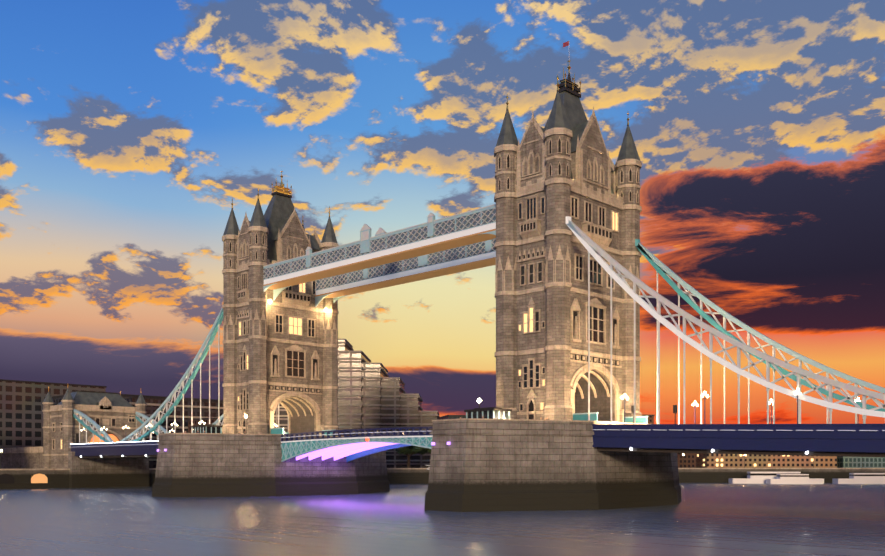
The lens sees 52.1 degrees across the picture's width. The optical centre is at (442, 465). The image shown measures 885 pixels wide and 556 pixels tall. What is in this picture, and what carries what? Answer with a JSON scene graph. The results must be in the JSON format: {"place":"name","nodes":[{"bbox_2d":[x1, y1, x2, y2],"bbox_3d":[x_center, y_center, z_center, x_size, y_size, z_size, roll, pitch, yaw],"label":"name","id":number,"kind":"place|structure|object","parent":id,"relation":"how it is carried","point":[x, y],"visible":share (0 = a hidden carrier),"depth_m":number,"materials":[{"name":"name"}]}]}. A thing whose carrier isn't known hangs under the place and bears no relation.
{"place":"outdoors","nodes":[
{"label":"outdoors","id":0,"kind":"place"},
{"bbox_2d":[274,339,439,467],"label":"tower hotel","id":1,"kind":"structure","parent":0,"point":[372,395],"depth_m":315.08,"materials":[{"name":"concrete"}]},
{"bbox_2d":[0,483,884,555],"bbox_3d":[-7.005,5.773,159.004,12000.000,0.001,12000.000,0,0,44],"label":"river water","id":2,"kind":"structure","parent":0,"point":[730,519],"depth_m":87.14,"materials":[{"name":"grey liquid"}]},
{"bbox_2d":[152,433,389,497],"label":"pier","id":3,"kind":"structure","parent":2,"relation":"in","point":[216,465],"depth_m":167.77,"materials":[{"name":"stone"}]},
{"bbox_2d":[157,414,332,450],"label":"pier-top fixtures","id":4,"kind":"object","parent":3,"relation":"on","point":[207,428],"visible":0.42,"depth_m":170.73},
{"bbox_2d":[222,171,338,435],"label":"tower","id":5,"kind":"structure","parent":3,"relation":"on","point":[282,348],"depth_m":179.63,"materials":[{"name":"stone"}]},
{"bbox_2d":[73,308,222,443],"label":"chain","id":6,"kind":"object","parent":5,"relation":"attached to","point":[201,353],"visible":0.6,"depth_m":196.33,"materials":[{"name":"teal paint"}]},
{"bbox_2d":[135,404,288,440],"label":"chain","id":7,"kind":"object","parent":5,"relation":"attached to","point":[138,416],"visible":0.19,"depth_m":237.33,"materials":[{"name":"teal paint"}]},
{"bbox_2d":[424,418,681,511],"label":"pier","id":8,"kind":"structure","parent":2,"relation":"in","point":[483,465],"depth_m":116.51,"materials":[{"name":"stone"}]},
{"bbox_2d":[281,427,432,461],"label":"bascule span","id":9,"kind":"object","parent":8,"relation":"attached to","point":[351,447],"visible":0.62,"depth_m":164.30,"materials":[{"name":"metal"}]},
{"bbox_2d":[431,397,647,444],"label":"pier-top fixtures","id":10,"kind":"object","parent":8,"relation":"on","point":[490,413],"visible":0.42,"depth_m":121.86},
{"bbox_2d":[494,41,641,421],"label":"tower","id":11,"kind":"structure","parent":8,"relation":"on","point":[555,171],"depth_m":129.14,"materials":[{"name":"stone"}]},
{"bbox_2d":[263,204,495,300],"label":"walkway","id":12,"kind":"structure","parent":11,"relation":"attached to","point":[383,246],"depth_m":150.33,"materials":[{"name":"white metal"}]},
{"bbox_2d":[315,239,495,306],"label":"walkway","id":13,"kind":"structure","parent":11,"relation":"attached to","point":[452,261],"depth_m":165.71,"materials":[{"name":"white metal"}]},
{"bbox_2d":[566,216,884,423],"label":"chain","id":14,"kind":"object","parent":11,"relation":"attached to","point":[594,249],"visible":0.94,"depth_m":108.53,"materials":[{"name":"white metal"}]},
{"bbox_2d":[635,239,884,423],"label":"chain","id":15,"kind":"object","parent":11,"relation":"attached to","point":[664,271],"visible":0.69,"depth_m":124.25,"materials":[{"name":"teal paint"}]},
{"bbox_2d":[426,465,884,483],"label":"moored boats","id":16,"kind":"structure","parent":2,"relation":"in","point":[795,478],"depth_m":285.91,"materials":[{"name":"concrete"},{"name":"white painted metal"}]},
{"bbox_2d":[0,447,884,488],"bbox_3d":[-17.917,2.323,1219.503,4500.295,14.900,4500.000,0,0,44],"label":"bank","id":17,"kind":"structure","parent":0,"point":[21,467],"depth_m":243.50,"materials":[{"name":"stone"}]},
{"bbox_2d":[42,389,146,468],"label":"abutment","id":18,"kind":"object","parent":17,"relation":"on","point":[114,414],"visible":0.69,"depth_m":239.07,"materials":[{"name":"stone"}]},
{"bbox_2d":[0,379,222,467],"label":"building","id":19,"kind":"structure","parent":17,"relation":"on","point":[21,415],"depth_m":304.58,"materials":[{"name":"brown brick"}]},
{"bbox_2d":[61,421,276,457],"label":"side span","id":20,"kind":"object","parent":17,"relation":"on","point":[142,449],"visible":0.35,"depth_m":214.45,"materials":[{"name":"metal"}]},
{"bbox_2d":[364,433,430,467],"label":"north bank trees","id":21,"kind":"object","parent":17,"relation":"on","point":[409,451],"visible":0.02,"depth_m":286.84,"materials":[{"name":"green plant"}]},
{"bbox_2d":[696,453,884,467],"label":"waterfront buildings","id":22,"kind":"structure","parent":17,"relation":"on","point":[705,460],"depth_m":307.19,"materials":[{"name":"brick"},{"name":"stone"},{"name":"window glass"}]},
{"bbox_2d":[0,0,884,423],"label":"sky","id":23,"kind":"structure","parent":0,"point":[130,130],"materials":[{"name":"blue"}]},
{"bbox_3d":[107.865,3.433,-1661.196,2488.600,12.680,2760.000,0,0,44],"label":"bank","id":24,"kind":"structure","parent":0,"visible":0},
{"bbox_2d":[592,388,884,456],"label":"side span","id":25,"kind":"object","parent":24,"relation":"on","point":[853,440],"visible":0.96,"depth_m":104.56,"materials":[{"name":"metal"}]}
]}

